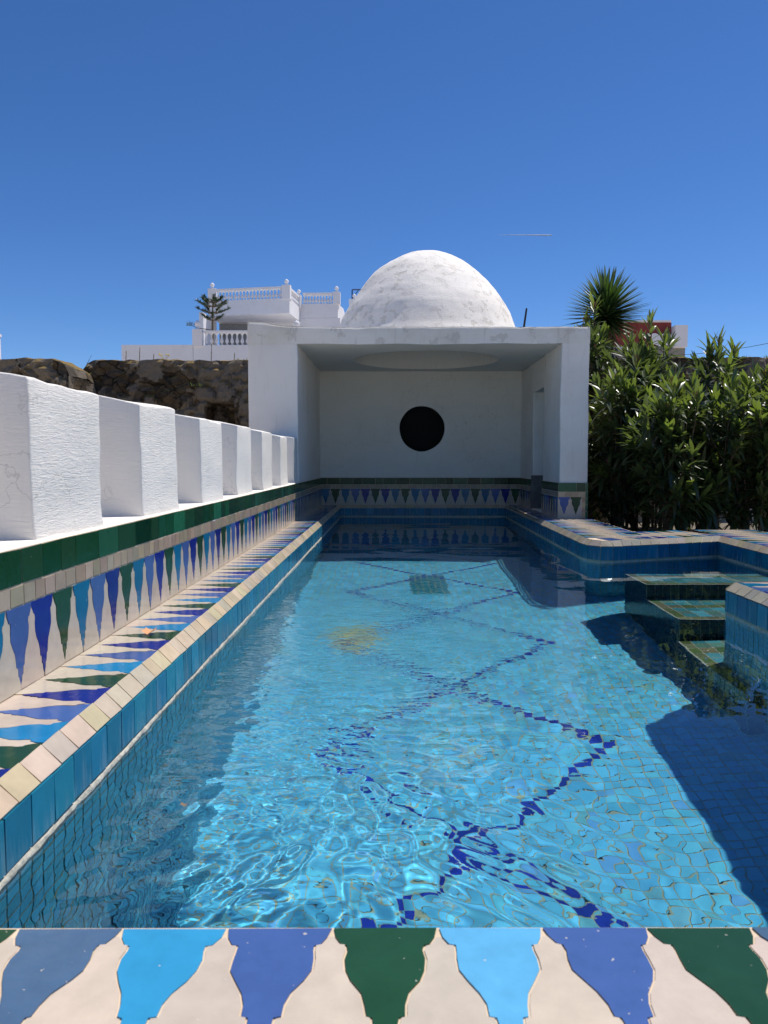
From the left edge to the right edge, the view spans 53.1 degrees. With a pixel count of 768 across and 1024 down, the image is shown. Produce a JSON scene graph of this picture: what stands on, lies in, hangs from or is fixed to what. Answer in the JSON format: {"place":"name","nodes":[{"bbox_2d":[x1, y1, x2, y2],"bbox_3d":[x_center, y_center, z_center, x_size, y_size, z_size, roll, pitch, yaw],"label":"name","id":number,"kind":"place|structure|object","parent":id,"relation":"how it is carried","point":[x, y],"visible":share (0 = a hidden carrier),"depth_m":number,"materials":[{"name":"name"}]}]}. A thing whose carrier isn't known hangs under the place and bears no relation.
{"place":"outdoors","nodes":[
{"label":"outdoors","id":0,"kind":"place"},
{"bbox_2d":[121,279,360,360],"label":"white house","id":1,"kind":"structure","parent":0,"point":[288,308],"depth_m":29.79,"materials":[{"name":"paint"}]},
{"bbox_2d":[186,293,230,344],"bbox_3d":[-6.212,-6.859,27.626,1.584,1.899,1.290,3,5,42],"label":"norfolk pine","id":2,"kind":"object","parent":1,"relation":"on","point":[205,303],"visible":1,"depth_m":27.45,"materials":[{"name":"green plant"}]},
{"bbox_2d":[0,0,767,368],"label":"sky","id":3,"kind":"structure","parent":0,"point":[154,153],"materials":[{"name":"blue"}]},
{"bbox_2d":[525,234,551,235],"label":"contrail","id":4,"kind":"object","parent":3,"relation":"in","point":[539,235],"visible":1,"depth_m":5847.80,"materials":[{"name":"white"}]},
{"bbox_2d":[587,320,687,357],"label":"red house","id":5,"kind":"structure","parent":0,"point":[681,331],"depth_m":22.41,"materials":[{"name":"paint"}]},
{"bbox_2d":[652,333,671,345],"bbox_3d":[8.053,-4.994,22.290,0.585,0.377,0.051,0,4,1],"label":"laundry","id":6,"kind":"object","parent":5,"relation":"hanging from","point":[655,338],"visible":0.31,"depth_m":22.29,"materials":[{"name":"white fabric"}]},
{"bbox_2d":[606,522,757,533],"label":"soil","id":7,"kind":"structure","parent":0,"point":[722,525],"depth_m":10.25,"materials":[{"name":"brown soil"}]},
{"bbox_2d":[574,291,633,521],"bbox_3d":[2.753,-1.363,10.395,1.180,3.170,1.189,-3,5,-38],"label":"oleander shrub","id":8,"kind":"object","parent":7,"relation":"on","point":[597,336],"visible":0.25,"depth_m":10.21,"materials":[{"name":"green plant"}]},
{"bbox_2d":[562,264,650,522],"bbox_3d":[3.158,-1.663,10.990,1.274,3.692,1.266,0,4,1],"label":"yucca tree","id":9,"kind":"object","parent":7,"relation":"on","point":[610,310],"visible":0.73,"depth_m":10.76,"materials":[{"name":"green plant"}]},
{"bbox_2d":[587,347,665,531],"bbox_3d":[2.818,-0.771,9.158,1.148,2.378,1.280,4,5,44],"label":"oleander shrub","id":10,"kind":"object","parent":7,"relation":"on","point":[617,502],"visible":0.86,"depth_m":9.04,"materials":[{"name":"green plant"}]},
{"bbox_2d":[589,307,676,531],"bbox_3d":[3.191,-1.132,9.740,1.291,2.903,1.034,0,4,1],"label":"oleander shrub","id":11,"kind":"object","parent":7,"relation":"on","point":[640,348],"visible":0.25,"depth_m":9.66,"materials":[{"name":"green plant"}]},
{"bbox_2d":[640,326,691,527],"bbox_3d":[3.569,-1.093,10.050,1.068,2.694,1.158,-4,5,-45],"label":"oleander shrub","id":12,"kind":"object","parent":7,"relation":"on","point":[666,337],"visible":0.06,"depth_m":10.12,"materials":[{"name":"green plant"}]},
{"bbox_2d":[618,366,724,531],"bbox_3d":[3.094,-0.614,8.282,1.206,1.954,1.144,3,5,38],"label":"oleander shrub","id":13,"kind":"object","parent":7,"relation":"on","point":[671,490],"visible":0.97,"depth_m":8.11,"materials":[{"name":"green plant"}]},
{"bbox_2d":[608,502,753,522],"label":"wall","id":14,"kind":"structure","parent":7,"relation":"on","point":[640,519],"depth_m":11.23,"materials":[{"name":"white paint"}]},
{"bbox_2d":[647,366,721,531],"bbox_3d":[3.536,-0.705,9.130,1.034,2.024,1.050,0,4,1],"label":"oleander shrub","id":15,"kind":"object","parent":7,"relation":"on","point":[682,391],"visible":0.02,"depth_m":9.03,"materials":[{"name":"green plant"}]},
{"bbox_2d":[652,366,759,534],"bbox_3d":[3.509,-0.596,8.399,1.247,1.938,1.198,2,4,25],"label":"oleander shrub","id":16,"kind":"object","parent":7,"relation":"on","point":[720,483],"visible":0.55,"depth_m":8.16,"materials":[{"name":"green plant"}]},
{"bbox_2d":[681,324,753,480],"bbox_3d":[4.104,-1.013,9.525,0.963,2.584,1.104,0,4,1],"label":"oleander shrub","id":17,"kind":"object","parent":7,"relation":"on","point":[712,347],"visible":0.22,"depth_m":9.40,"materials":[{"name":"green plant"}]},
{"bbox_2d":[696,364,767,531],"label":"oleander shrub","id":18,"kind":"object","parent":7,"relation":"on","point":[763,385],"visible":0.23,"depth_m":8.51,"materials":[{"name":"green plant"}]},
{"bbox_2d":[701,365,767,531],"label":"oleander shrub","id":19,"kind":"object","parent":7,"relation":"on","point":[759,490],"visible":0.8,"depth_m":8.09,"materials":[{"name":"green plant"}]},
{"bbox_2d":[707,336,767,529],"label":"oleander shrub","id":20,"kind":"object","parent":7,"relation":"on","point":[735,350],"visible":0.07,"depth_m":9.67,"materials":[{"name":"green plant"}]},
{"label":"ground","id":21,"kind":"structure","parent":0,"visible":0},
{"bbox_2d":[0,357,95,393],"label":"stone wall","id":22,"kind":"structure","parent":21,"relation":"on","point":[62,373],"depth_m":11.31,"materials":[{"name":"brown stone"}]},
{"bbox_2d":[0,372,300,702],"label":"parapet wall","id":23,"kind":"structure","parent":21,"relation":"on","point":[116,515],"depth_m":2.92,"materials":[{"name":"paint"}]},
{"bbox_2d":[83,359,248,427],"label":"stone wall","id":24,"kind":"structure","parent":21,"relation":"on","point":[221,395],"depth_m":12.31,"materials":[{"name":"brown stone"}]},
{"bbox_2d":[190,381,204,386],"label":"weed","id":25,"kind":"object","parent":24,"relation":"attached to","point":[199,385],"visible":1,"depth_m":12.24,"materials":[{"name":"green plant"}]},
{"bbox_2d":[0,505,767,1023],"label":"swimming pool","id":26,"kind":"structure","parent":21,"relation":"in","point":[74,729],"depth_m":1.03,"materials":[{"name":"tile"}]},
{"bbox_2d":[142,628,155,633],"bbox_3d":[-0.877,0.445,2.873,0.042,0.018,0.052,0,4,1],"label":"fallen petal","id":27,"kind":"object","parent":26,"relation":"on","point":[146,631],"visible":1,"depth_m":2.88,"materials":[{"name":"orange plant"}]},
{"bbox_2d":[0,517,767,927],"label":"water","id":28,"kind":"structure","parent":26,"relation":"in","point":[432,723],"depth_m":2.12,"materials":[{"name":"blue liquid"}]},
{"bbox_2d":[247,250,589,517],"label":"pavilion","id":29,"kind":"structure","parent":21,"relation":"on","point":[428,377],"depth_m":10.37,"materials":[{"name":"paint"}]},
{"bbox_2d":[399,407,444,451],"bbox_3d":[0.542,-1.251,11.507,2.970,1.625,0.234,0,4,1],"label":"round window","id":30,"kind":"structure","parent":29,"relation":"in","point":[421,428],"depth_m":11.62,"materials":[{"name":"black glass"}]},
{"bbox_2d":[523,308,527,326],"bbox_3d":[2.416,-1.752,13.407,0.130,3.545,0.046,0,4,1],"label":"thin pole","id":31,"kind":"object","parent":21,"relation":"on","point":[525,317],"visible":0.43,"depth_m":13.29,"materials":[{"name":"metal"}]},
{"bbox_2d":[588,356,767,480],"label":"stone wall","id":32,"kind":"structure","parent":21,"relation":"on","point":[763,362],"depth_m":12.20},
{"bbox_2d":[616,343,767,355],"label":"power line","id":33,"kind":"object","parent":21,"relation":"on","point":[724,350],"visible":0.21,"depth_m":15.80,"materials":[{"name":"metal"}]}
]}

